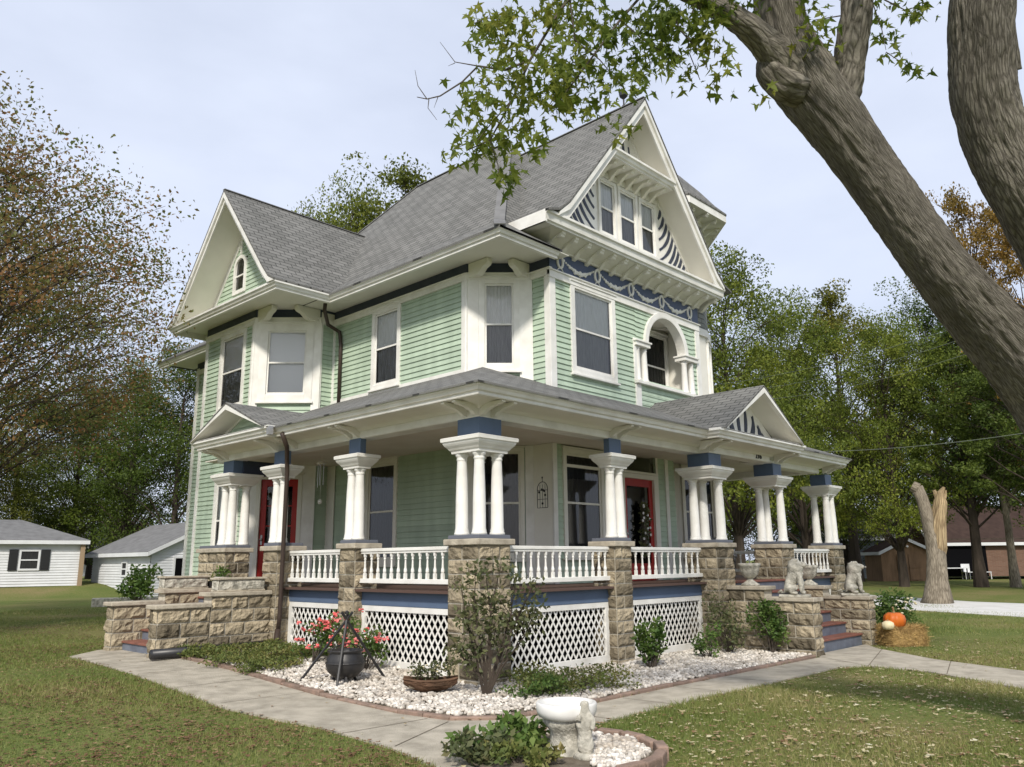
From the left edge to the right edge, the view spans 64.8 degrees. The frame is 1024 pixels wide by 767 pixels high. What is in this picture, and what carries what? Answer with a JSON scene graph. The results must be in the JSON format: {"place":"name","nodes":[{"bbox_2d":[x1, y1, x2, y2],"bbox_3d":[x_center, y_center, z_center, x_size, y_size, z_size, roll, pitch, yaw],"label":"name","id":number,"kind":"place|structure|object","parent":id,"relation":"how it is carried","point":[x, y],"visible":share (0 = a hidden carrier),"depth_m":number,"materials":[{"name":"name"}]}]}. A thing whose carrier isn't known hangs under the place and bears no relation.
{"place":"outdoors","nodes":[
{"label":"outdoors","id":0,"kind":"place"},
{"bbox_2d":[0,560,1023,766],"bbox_3d":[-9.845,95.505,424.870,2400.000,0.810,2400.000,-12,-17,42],"label":"lawn","id":1,"kind":"structure","parent":0,"point":[998,590],"depth_m":8.94,"materials":[{"name":"plant"}]},
{"bbox_2d":[0,392,65,532],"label":"broadleaf tree","id":2,"kind":"object","parent":1,"relation":"on","point":[9,498],"visible":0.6,"depth_m":48.81,"materials":[{"name":"green plant"}]},
{"bbox_2d":[0,520,89,586],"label":"white bungalow","id":3,"kind":"object","parent":1,"relation":"on","point":[32,554],"visible":1,"depth_m":39.68,"materials":[{"name":"plastic"}]},
{"bbox_2d":[17,549,40,570],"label":"window","id":4,"kind":"structure","parent":3,"relation":"in","point":[29,560],"depth_m":39.23,"materials":[{"name":"white plastic"}]},
{"bbox_2d":[0,374,140,538],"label":"broadleaf tree","id":5,"kind":"object","parent":1,"relation":"on","point":[39,491],"visible":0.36,"depth_m":52.78,"materials":[{"name":"green plant"}]},
{"bbox_2d":[1,369,167,541],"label":"broadleaf tree","id":6,"kind":"object","parent":1,"relation":"on","point":[74,476],"visible":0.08,"depth_m":56.82,"materials":[{"name":"green plant"}]},
{"bbox_2d":[0,70,198,475],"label":"autumn tree","id":7,"kind":"object","parent":1,"relation":"on","point":[13,188],"visible":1,"depth_m":18.19,"materials":[{"name":"brown plant"}]},
{"bbox_2d":[0,198,199,496],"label":"autumn tree","id":8,"kind":"object","parent":1,"relation":"on","point":[63,418],"visible":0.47,"depth_m":25.21,"materials":[{"name":"brown plant"}]},
{"bbox_2d":[26,434,179,578],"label":"broadleaf tree","id":9,"kind":"object","parent":1,"relation":"on","point":[88,564],"visible":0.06,"depth_m":62.66,"materials":[{"name":"green plant"}]},
{"bbox_2d":[19,349,194,537],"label":"broadleaf tree","id":10,"kind":"object","parent":1,"relation":"on","point":[102,502],"visible":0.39,"depth_m":53.55,"materials":[{"name":"green plant"}]},
{"bbox_2d":[51,333,196,551],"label":"broadleaf tree","id":11,"kind":"object","parent":1,"relation":"on","point":[176,493],"visible":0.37,"depth_m":50.90,"materials":[{"name":"green plant"}]},
{"bbox_2d":[85,523,185,595],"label":"white shed","id":12,"kind":"structure","parent":1,"relation":"on","point":[162,546],"depth_m":39.70,"materials":[{"name":"plastic"}]},
{"bbox_2d":[115,563,163,600],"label":"leafy shrub","id":13,"kind":"object","parent":1,"relation":"on","point":[139,585],"visible":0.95,"depth_m":19.61,"materials":[{"name":"green plant"}]},
{"bbox_2d":[0,623,480,766],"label":"fallen leaves","id":14,"kind":"object","parent":1,"relation":"on","point":[139,747],"visible":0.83,"depth_m":7.91,"materials":[{"name":"brown plant"}]},
{"bbox_2d":[287,196,339,225],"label":"broadleaf tree","id":15,"kind":"object","parent":1,"relation":"on","point":[309,206],"depth_m":51.26,"materials":[{"name":"green plant"}]},
{"bbox_2d":[305,169,388,232],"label":"broadleaf tree","id":16,"kind":"object","parent":1,"relation":"on","point":[343,216],"visible":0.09,"depth_m":45.73,"materials":[{"name":"green plant"}]},
{"bbox_2d":[336,151,434,232],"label":"broadleaf tree","id":17,"kind":"object","parent":1,"relation":"on","point":[405,177],"visible":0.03,"depth_m":48.02,"materials":[{"name":"green plant"}]},
{"bbox_2d":[103,90,878,685],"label":"victorian house","id":18,"kind":"structure","parent":1,"relation":"on","point":[443,374],"depth_m":16.35,"materials":[{"name":"green"}]},
{"bbox_2d":[91,597,157,606],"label":"wall cap","id":19,"kind":"structure","parent":18,"relation":"attached to","point":[96,602],"depth_m":28.47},
{"bbox_2d":[157,575,210,588],"bbox_3d":[-6.180,3.744,15.187,0.329,0.235,0.890,-12,-17,42],"label":"stone planter","id":20,"kind":"object","parent":18,"relation":"on","point":[183,582],"visible":1,"depth_m":15.04,"materials":[{"name":"beige stone"}]},
{"bbox_2d":[210,473,239,545],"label":"window","id":21,"kind":"structure","parent":18,"relation":"in","point":[217,498],"depth_m":19.19,"materials":[{"name":"white paint"}]},
{"bbox_2d":[213,325,247,415],"bbox_3d":[-6.769,-0.278,19.834,1.340,2.040,0.420,-12,-17,42],"label":"window","id":22,"kind":"structure","parent":18,"relation":"in","point":[233,348],"depth_m":19.88,"materials":[{"name":"white paint"}]},
{"bbox_2d":[210,577,266,591],"bbox_3d":[-4.779,3.510,14.097,0.324,0.235,0.926,-12,-17,42],"label":"stone planter","id":23,"kind":"object","parent":18,"relation":"on","point":[229,584],"visible":1,"depth_m":13.95,"materials":[{"name":"beige stone"}]},
{"bbox_2d":[232,254,247,296],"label":"attic window","id":24,"kind":"structure","parent":18,"relation":"in","point":[236,276],"depth_m":20.30,"materials":[{"name":"white paint"}]},
{"bbox_2d":[256,479,297,576],"bbox_3d":[-5.301,3.359,18.399,0.840,2.300,0.466,0,-12,-1],"label":"door","id":25,"kind":"structure","parent":18,"relation":"in","point":[267,485],"depth_m":18.38,"materials":[{"name":"red paint"}]},
{"bbox_2d":[254,321,315,403],"bbox_3d":[-5.334,-0.499,19.060,1.340,1.990,0.155,0,-12,-1],"label":"window","id":26,"kind":"structure","parent":18,"relation":"in","point":[286,353],"depth_m":19.09,"materials":[{"name":"white paint"}]},
{"bbox_2d":[364,456,399,566],"bbox_3d":[-2.710,2.758,17.301,1.170,2.300,0.420,-12,-17,42],"label":"window","id":27,"kind":"structure","parent":18,"relation":"in","point":[381,481],"depth_m":17.29,"materials":[{"name":"grey glass"}]},
{"bbox_2d":[367,300,401,392],"bbox_3d":[-2.715,-0.792,18.059,1.090,1.940,0.420,-12,-17,42],"label":"window","id":28,"kind":"structure","parent":18,"relation":"in","point":[386,323],"depth_m":18.04,"materials":[{"name":"white paint"}]},
{"bbox_2d":[478,276,521,372],"bbox_3d":[-0.260,-1.180,16.277,0.818,2.020,0.818,-12,-17,42],"label":"window","id":29,"kind":"structure","parent":18,"relation":"in","point":[499,324],"depth_m":16.24,"materials":[{"name":"white paint"}]},
{"bbox_2d":[485,446,526,561],"bbox_3d":[-0.247,2.310,15.523,0.959,2.200,0.959,-12,-17,42],"label":"window","id":30,"kind":"structure","parent":18,"relation":"in","point":[512,462],"depth_m":15.52,"materials":[{"name":"grey glass"}]},
{"bbox_2d":[561,445,605,559],"bbox_3d":[1.322,2.369,15.859,0.420,2.160,1.340,-12,-17,42],"label":"window","id":31,"kind":"structure","parent":18,"relation":"in","point":[584,517],"depth_m":15.82,"materials":[{"name":"grey glass"}]},
{"bbox_2d":[569,278,620,385],"bbox_3d":[1.617,-1.025,16.963,0.420,2.020,1.570,-12,-17,42],"label":"window","id":32,"kind":"structure","parent":18,"relation":"in","point":[593,318],"depth_m":16.93,"materials":[{"name":"white paint"}]},
{"bbox_2d":[597,176,617,239],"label":"attic window","id":33,"kind":"structure","parent":18,"relation":"in","point":[606,190],"depth_m":18.07,"materials":[{"name":"white paint"}]},
{"bbox_2d":[616,186,639,249],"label":"attic window","id":34,"kind":"structure","parent":18,"relation":"in","point":[627,205],"depth_m":18.63,"materials":[{"name":"white paint"}]},
{"bbox_2d":[625,478,655,580],"bbox_3d":[2.568,3.097,17.117,0.460,2.110,1.080,-12,-17,42],"label":"door","id":35,"kind":"structure","parent":18,"relation":"in","point":[634,488],"depth_m":17.26,"materials":[{"name":"red paint"}]},
{"bbox_2d":[638,501,652,558],"bbox_3d":[2.816,3.077,17.013,0.239,1.203,0.478,-12,-17,42],"label":"door wreath","id":36,"kind":"object","parent":18,"relation":"attached to","point":[645,510],"depth_m":17.00,"materials":[{"name":"green plant"}]},
{"bbox_2d":[637,197,657,257],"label":"attic window","id":37,"kind":"structure","parent":18,"relation":"in","point":[646,210],"depth_m":19.18,"materials":[{"name":"white paint"}]},
{"bbox_2d":[646,330,669,386],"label":"balcony window","id":38,"kind":"structure","parent":18,"relation":"in","point":[657,356],"depth_m":19.88,"materials":[{"name":"black glass"}]},
{"bbox_2d":[679,464,699,559],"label":"turret window","id":39,"kind":"structure","parent":18,"relation":"in","point":[684,484],"depth_m":19.01,"materials":[{"name":"beige paint"}]},
{"bbox_2d":[706,340,713,393],"bbox_3d":[5.002,-0.160,20.734,0.573,1.780,0.594,-12,-17,42],"label":"downspout","id":40,"kind":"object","parent":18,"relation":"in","point":[708,345],"depth_m":20.60,"materials":[{"name":"white paint"}]},
{"bbox_2d":[706,481,716,536],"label":"turret window","id":41,"kind":"structure","parent":18,"relation":"in","point":[710,487],"depth_m":19.51,"materials":[{"name":"grey glass"}]},
{"bbox_2d":[738,563,760,585],"bbox_3d":[4.463,3.582,15.133,0.412,0.410,0.412,5,-14,-23],"label":"garden urn","id":42,"kind":"object","parent":18,"relation":"on","point":[749,571],"visible":1,"depth_m":15.01,"materials":[{"name":"stone"}]},
{"bbox_2d":[778,559,810,597],"bbox_3d":[5.077,3.510,14.577,0.589,0.678,0.440,-6,-14,23],"label":"lion statue","id":43,"kind":"object","parent":18,"relation":"on","point":[795,573],"visible":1,"depth_m":14.43,"materials":[{"name":"stone"}]},
{"bbox_2d":[803,565,817,584],"bbox_3d":[6.227,4.023,16.922,0.412,0.410,0.412,-5,-13,21],"label":"garden urn","id":44,"kind":"object","parent":18,"relation":"on","point":[809,572],"visible":0.72,"depth_m":16.79,"materials":[{"name":"stone"}]},
{"bbox_2d":[837,561,869,595],"bbox_3d":[6.880,3.942,16.327,0.589,0.678,0.440,-4,-13,13],"label":"lion statue","id":45,"kind":"object","parent":18,"relation":"on","point":[853,575],"visible":1,"depth_m":16.18,"materials":[{"name":"stone"}]},
{"bbox_2d":[180,655,815,720],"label":"kerb","id":46,"kind":"structure","parent":1,"relation":"on","point":[310,690],"depth_m":10.26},
{"bbox_2d":[195,647,811,715],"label":"white gravel","id":47,"kind":"structure","parent":1,"relation":"on","point":[684,664],"depth_m":10.83,"materials":[{"name":"white gravel"}]},
{"bbox_2d":[149,640,264,659],"bbox_3d":[-4.899,4.338,13.149,0.161,0.166,2.003,-11,-16,40],"label":"drain pipe","id":48,"kind":"object","parent":47,"relation":"on","point":[164,653],"visible":0.4,"depth_m":12.56,"materials":[{"name":"black plastic"}]},
{"bbox_2d":[177,642,247,658],"bbox_3d":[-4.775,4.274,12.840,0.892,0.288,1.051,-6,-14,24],"label":"ground cover","id":49,"kind":"object","parent":47,"relation":"on","point":[203,652],"visible":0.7,"depth_m":12.57,"materials":[{"name":"green plant"}]},
{"bbox_2d":[197,642,302,666],"bbox_3d":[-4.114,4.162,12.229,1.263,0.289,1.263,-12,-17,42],"label":"ground cover","id":50,"kind":"object","parent":47,"relation":"on","point":[226,656],"visible":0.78,"depth_m":12.04,"materials":[{"name":"green plant"}]},
{"bbox_2d":[230,653,305,675],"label":"ground cover","id":51,"kind":"object","parent":47,"relation":"on","point":[259,662],"visible":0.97,"depth_m":11.61,"materials":[{"name":"green plant"}]},
{"bbox_2d":[239,638,300,650],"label":"ground cover","id":52,"kind":"object","parent":47,"relation":"on","point":[274,642],"visible":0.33,"depth_m":13.45,"materials":[{"name":"green plant"}]},
{"bbox_2d":[276,642,330,658],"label":"ground cover","id":53,"kind":"object","parent":47,"relation":"on","point":[297,649],"visible":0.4,"depth_m":12.74,"materials":[{"name":"green plant"}]},
{"bbox_2d":[290,616,334,661],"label":"flowering bush","id":54,"kind":"object","parent":47,"relation":"on","point":[319,628],"visible":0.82,"depth_m":12.32,"materials":[{"name":"pink plant"}]},
{"bbox_2d":[322,608,363,652],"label":"flowering bush","id":55,"kind":"object","parent":47,"relation":"on","point":[336,623],"visible":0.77,"depth_m":12.27,"materials":[{"name":"green plant"}]},
{"bbox_2d":[300,610,385,686],"bbox_3d":[-2.246,3.644,11.127,0.893,1.000,1.115,-12,-17,42],"label":"iron tripod","id":56,"kind":"object","parent":47,"relation":"on","point":[347,616],"visible":0.82,"depth_m":11.04,"materials":[{"name":"black metal"}]},
{"bbox_2d":[325,643,364,681],"bbox_3d":[-2.270,3.809,10.974,0.544,0.521,0.544,-12,-17,42],"label":"cauldron","id":57,"kind":"object","parent":56,"relation":"hanging from","point":[353,663],"visible":0.93,"depth_m":10.80,"materials":[{"name":"black metal"}]},
{"bbox_2d":[342,623,389,669],"bbox_3d":[-2.155,3.928,11.911,0.724,0.757,0.661,0,-13,-4],"label":"flowering bush","id":58,"kind":"object","parent":47,"relation":"on","point":[373,645],"visible":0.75,"depth_m":11.84,"materials":[{"name":"green plant"}]},
{"bbox_2d":[403,658,457,691],"bbox_3d":[-1.029,3.680,10.216,0.696,0.433,0.335,0,-13,-4],"label":"log planter","id":59,"kind":"object","parent":47,"relation":"on","point":[434,681],"visible":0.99,"depth_m":10.13,"materials":[{"name":"brown wood"}]},
{"bbox_2d":[442,556,550,693],"bbox_3d":[-0.188,3.041,10.150,1.365,1.714,0.595,-1,-12,1],"label":"open shrub","id":60,"kind":"object","parent":47,"relation":"on","point":[510,622],"visible":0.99,"depth_m":10.12,"materials":[{"name":"green plant"}]},
{"bbox_2d":[494,669,575,698],"bbox_3d":[0.329,3.752,9.979,0.959,0.366,0.945,-12,-17,42],"label":"ground cover","id":61,"kind":"object","parent":47,"relation":"on","point":[539,688],"visible":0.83,"depth_m":9.83,"materials":[{"name":"green plant"}]},
{"bbox_2d":[495,658,640,695],"bbox_3d":[0.687,3.849,10.527,1.856,0.409,1.937,-12,-17,42],"label":"ground cover","id":62,"kind":"object","parent":47,"relation":"on","point":[525,675],"visible":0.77,"depth_m":10.37,"materials":[{"name":"green plant"}]},
{"bbox_2d":[630,615,667,666],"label":"leafy perennial","id":63,"kind":"object","parent":47,"relation":"on","point":[649,646],"visible":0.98,"depth_m":12.36,"materials":[{"name":"green plant"}]},
{"bbox_2d":[691,620,722,657],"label":"leafy shrub","id":64,"kind":"object","parent":47,"relation":"on","point":[702,644],"visible":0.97,"depth_m":13.60,"materials":[{"name":"green plant"}]},
{"bbox_2d":[698,589,752,651],"bbox_3d":[3.801,4.246,14.273,0.854,1.189,0.952,3,-13,-14],"label":"leafy shrub","id":65,"kind":"object","parent":47,"relation":"on","point":[732,632],"visible":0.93,"depth_m":14.23,"materials":[{"name":"green plant"}]},
{"bbox_2d":[743,598,790,652],"bbox_3d":[4.530,4.332,14.320,0.776,1.025,0.817,-2,-13,5],"label":"leafy shrub","id":66,"kind":"object","parent":47,"relation":"on","point":[772,630],"visible":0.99,"depth_m":14.28,"materials":[{"name":"green plant"}]},
{"bbox_2d":[70,644,1023,766],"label":"walkway","id":67,"kind":"structure","parent":1,"relation":"on","point":[309,709],"depth_m":10.19,"materials":[{"name":"concrete"}]},
{"bbox_2d":[538,726,668,766],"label":"edging ring","id":68,"kind":"object","parent":1,"relation":"on","point":[659,757],"visible":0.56,"depth_m":6.81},
{"bbox_2d":[466,734,653,766],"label":"garden bed soil","id":69,"kind":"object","parent":68,"relation":"in","point":[566,762],"visible":0.18,"depth_m":6.54,"materials":[{"name":"soil"}]},
{"bbox_2d":[440,726,515,765],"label":"leafy perennial","id":70,"kind":"object","parent":69,"relation":"on","point":[479,755],"visible":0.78,"depth_m":6.66,"materials":[{"name":"green plant"}]},
{"bbox_2d":[444,709,549,759],"bbox_3d":[-0.116,3.098,7.056,0.808,0.387,0.974,-12,-17,42],"label":"leafy perennial","id":71,"kind":"object","parent":69,"relation":"on","point":[531,733],"visible":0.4,"depth_m":7.07,"materials":[{"name":"green plant"}]},
{"bbox_2d":[478,737,565,766],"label":"leafy perennial","id":72,"kind":"object","parent":69,"relation":"on","point":[536,756],"visible":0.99,"depth_m":6.45,"materials":[{"name":"green plant"}]},
{"bbox_2d":[536,697,596,756],"bbox_3d":[0.474,2.991,6.965,0.532,0.464,0.532,-12,-17,42],"label":"birdbath","id":73,"kind":"object","parent":69,"relation":"on","point":[558,715],"visible":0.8,"depth_m":6.82,"materials":[{"name":"white stone"}]},
{"bbox_2d":[573,701,594,760],"bbox_3d":[0.613,2.921,6.762,0.214,0.495,0.234,0,-12,-1],"label":"child statuette","id":74,"kind":"object","parent":69,"relation":"on","point":[585,722],"visible":0.98,"depth_m":6.71,"materials":[{"name":"stone"}]},
{"bbox_2d":[546,731,650,766],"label":"white gravel","id":75,"kind":"structure","parent":69,"relation":"on","point":[615,749],"depth_m":6.80,"materials":[{"name":"white gravel"}]},
{"bbox_2d":[415,0,1023,433],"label":"leaning maple","id":76,"kind":"object","parent":1,"relation":"on","point":[809,84],"visible":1,"depth_m":6.24,"materials":[{"name":"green plant"}]},
{"bbox_2d":[724,484,793,562],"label":"broadleaf tree","id":77,"kind":"object","parent":1,"relation":"on","point":[749,534],"visible":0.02,"depth_m":51.61,"materials":[{"name":"green plant"}]},
{"bbox_2d":[720,359,845,562],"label":"broadleaf tree","id":78,"kind":"object","parent":1,"relation":"on","point":[788,528],"visible":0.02,"depth_m":55.02,"materials":[{"name":"green plant"}]},
{"bbox_2d":[707,240,883,574],"bbox_3d":[8.433,1.008,32.295,9.104,15.354,9.887,11,-17,-42],"label":"broadleaf tree","id":79,"kind":"object","parent":1,"relation":"on","point":[721,355],"visible":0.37,"depth_m":31.40,"materials":[{"name":"green plant"}]},
{"bbox_2d":[595,636,1023,766],"bbox_3d":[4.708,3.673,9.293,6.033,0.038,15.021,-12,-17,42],"label":"fallen leaves","id":80,"kind":"object","parent":1,"relation":"on","point":[845,721],"visible":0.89,"depth_m":7.96,"materials":[{"name":"brown plant"}]},
{"bbox_2d":[717,285,922,564],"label":"broadleaf tree","id":81,"kind":"object","parent":1,"relation":"on","point":[806,538],"visible":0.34,"depth_m":42.80,"materials":[{"name":"green plant"}]},
{"bbox_2d":[788,511,894,577],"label":"tree","id":82,"kind":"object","parent":1,"relation":"on","point":[867,546],"depth_m":53.06,"materials":[{"name":"green plant"}]},
{"bbox_2d":[750,278,933,581],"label":"broadleaf tree","id":83,"kind":"object","parent":1,"relation":"on","point":[829,298],"visible":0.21,"depth_m":47.99,"materials":[{"name":"green plant"}]},
{"bbox_2d":[773,382,933,574],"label":"broadleaf tree","id":84,"kind":"object","parent":1,"relation":"on","point":[846,550],"visible":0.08,"depth_m":52.12,"materials":[{"name":"green plant"}]},
{"bbox_2d":[860,538,926,580],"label":"brown shed","id":85,"kind":"structure","parent":1,"relation":"on","point":[881,562],"depth_m":46.48,"materials":[{"name":"brown wood"}]},
{"bbox_2d":[897,554,921,579],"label":"double door","id":86,"kind":"structure","parent":85,"relation":"in","point":[914,562],"depth_m":46.28,"materials":[{"name":"brown wood"}]},
{"bbox_2d":[874,587,927,628],"bbox_3d":[8.011,4.838,16.926,1.165,1.106,1.221,-12,-17,42],"label":"rose bush","id":87,"kind":"object","parent":1,"relation":"on","point":[888,601],"visible":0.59,"depth_m":16.85,"materials":[{"name":"green plant"}]},
{"bbox_2d":[874,621,933,647],"bbox_3d":[7.578,4.909,15.628,1.010,0.623,0.695,1,-13,-8],"label":"hay bale","id":88,"kind":"object","parent":1,"relation":"on","point":[907,635],"visible":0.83,"depth_m":15.43,"materials":[{"name":"plant"}]},
{"bbox_2d":[883,607,905,627],"bbox_3d":[7.405,4.528,15.620,0.388,0.398,0.408,-12,-17,42],"label":"pumpkin","id":89,"kind":"object","parent":88,"relation":"on","point":[897,619],"visible":0.86,"depth_m":15.47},
{"bbox_2d":[791,303,1023,586],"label":"broadleaf tree","id":90,"kind":"object","parent":1,"relation":"on","point":[898,514],"visible":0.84,"depth_m":39.43,"materials":[{"name":"green plant"}]},
{"bbox_2d":[819,276,1022,576],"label":"broadleaf tree","id":91,"kind":"object","parent":1,"relation":"on","point":[926,321],"visible":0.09,"depth_m":59.93,"materials":[{"name":"green plant"}]},
{"bbox_2d":[909,481,953,603],"bbox_3d":[14.966,5.723,28.864,1.075,4.447,1.073,3,-13,-15],"label":"split stump","id":92,"kind":"object","parent":1,"relation":"on","point":[937,589],"visible":0.98,"depth_m":28.60,"materials":[{"name":"brown wood"}]},
{"bbox_2d":[861,322,1023,586],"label":"broadleaf tree","id":93,"kind":"object","parent":1,"relation":"on","point":[980,577],"visible":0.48,"depth_m":37.94,"materials":[{"name":"green plant"}]},
{"bbox_2d":[906,506,1023,576],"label":"brick garage","id":94,"kind":"structure","parent":1,"relation":"on","point":[993,540],"depth_m":49.17,"materials":[{"name":"brown"}]},
{"bbox_2d":[906,358,1023,587],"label":"broadleaf tree","id":95,"kind":"object","parent":1,"relation":"on","point":[1015,581],"visible":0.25,"depth_m":37.07,"materials":[{"name":"green plant"}]},
{"bbox_2d":[908,181,1023,576],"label":"broadleaf tree","id":96,"kind":"object","parent":1,"relation":"on","point":[954,202],"visible":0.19,"depth_m":60.09,"materials":[{"name":"orange plant"}]},
{"bbox_2d":[921,370,1023,529],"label":"broadleaf tree","id":97,"kind":"object","parent":1,"relation":"on","point":[978,448],"visible":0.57,"depth_m":34.52,"materials":[{"name":"green plant"}]},
{"bbox_2d":[957,207,1023,466],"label":"broadleaf tree","id":98,"kind":"object","parent":1,"relation":"on","point":[1016,270],"visible":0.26,"depth_m":54.62,"materials":[{"name":"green plant"}]},
{"bbox_2d":[0,0,1023,559],"label":"sky","id":99,"kind":"structure","parent":0,"point":[263,100],"materials":[{"name":"white"}]},
{"bbox_2d":[873,595,1023,616],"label":"driveway","id":100,"kind":"structure","parent":0,"point":[981,608],"depth_m":25.96,"materials":[{"name":"grey concrete"}]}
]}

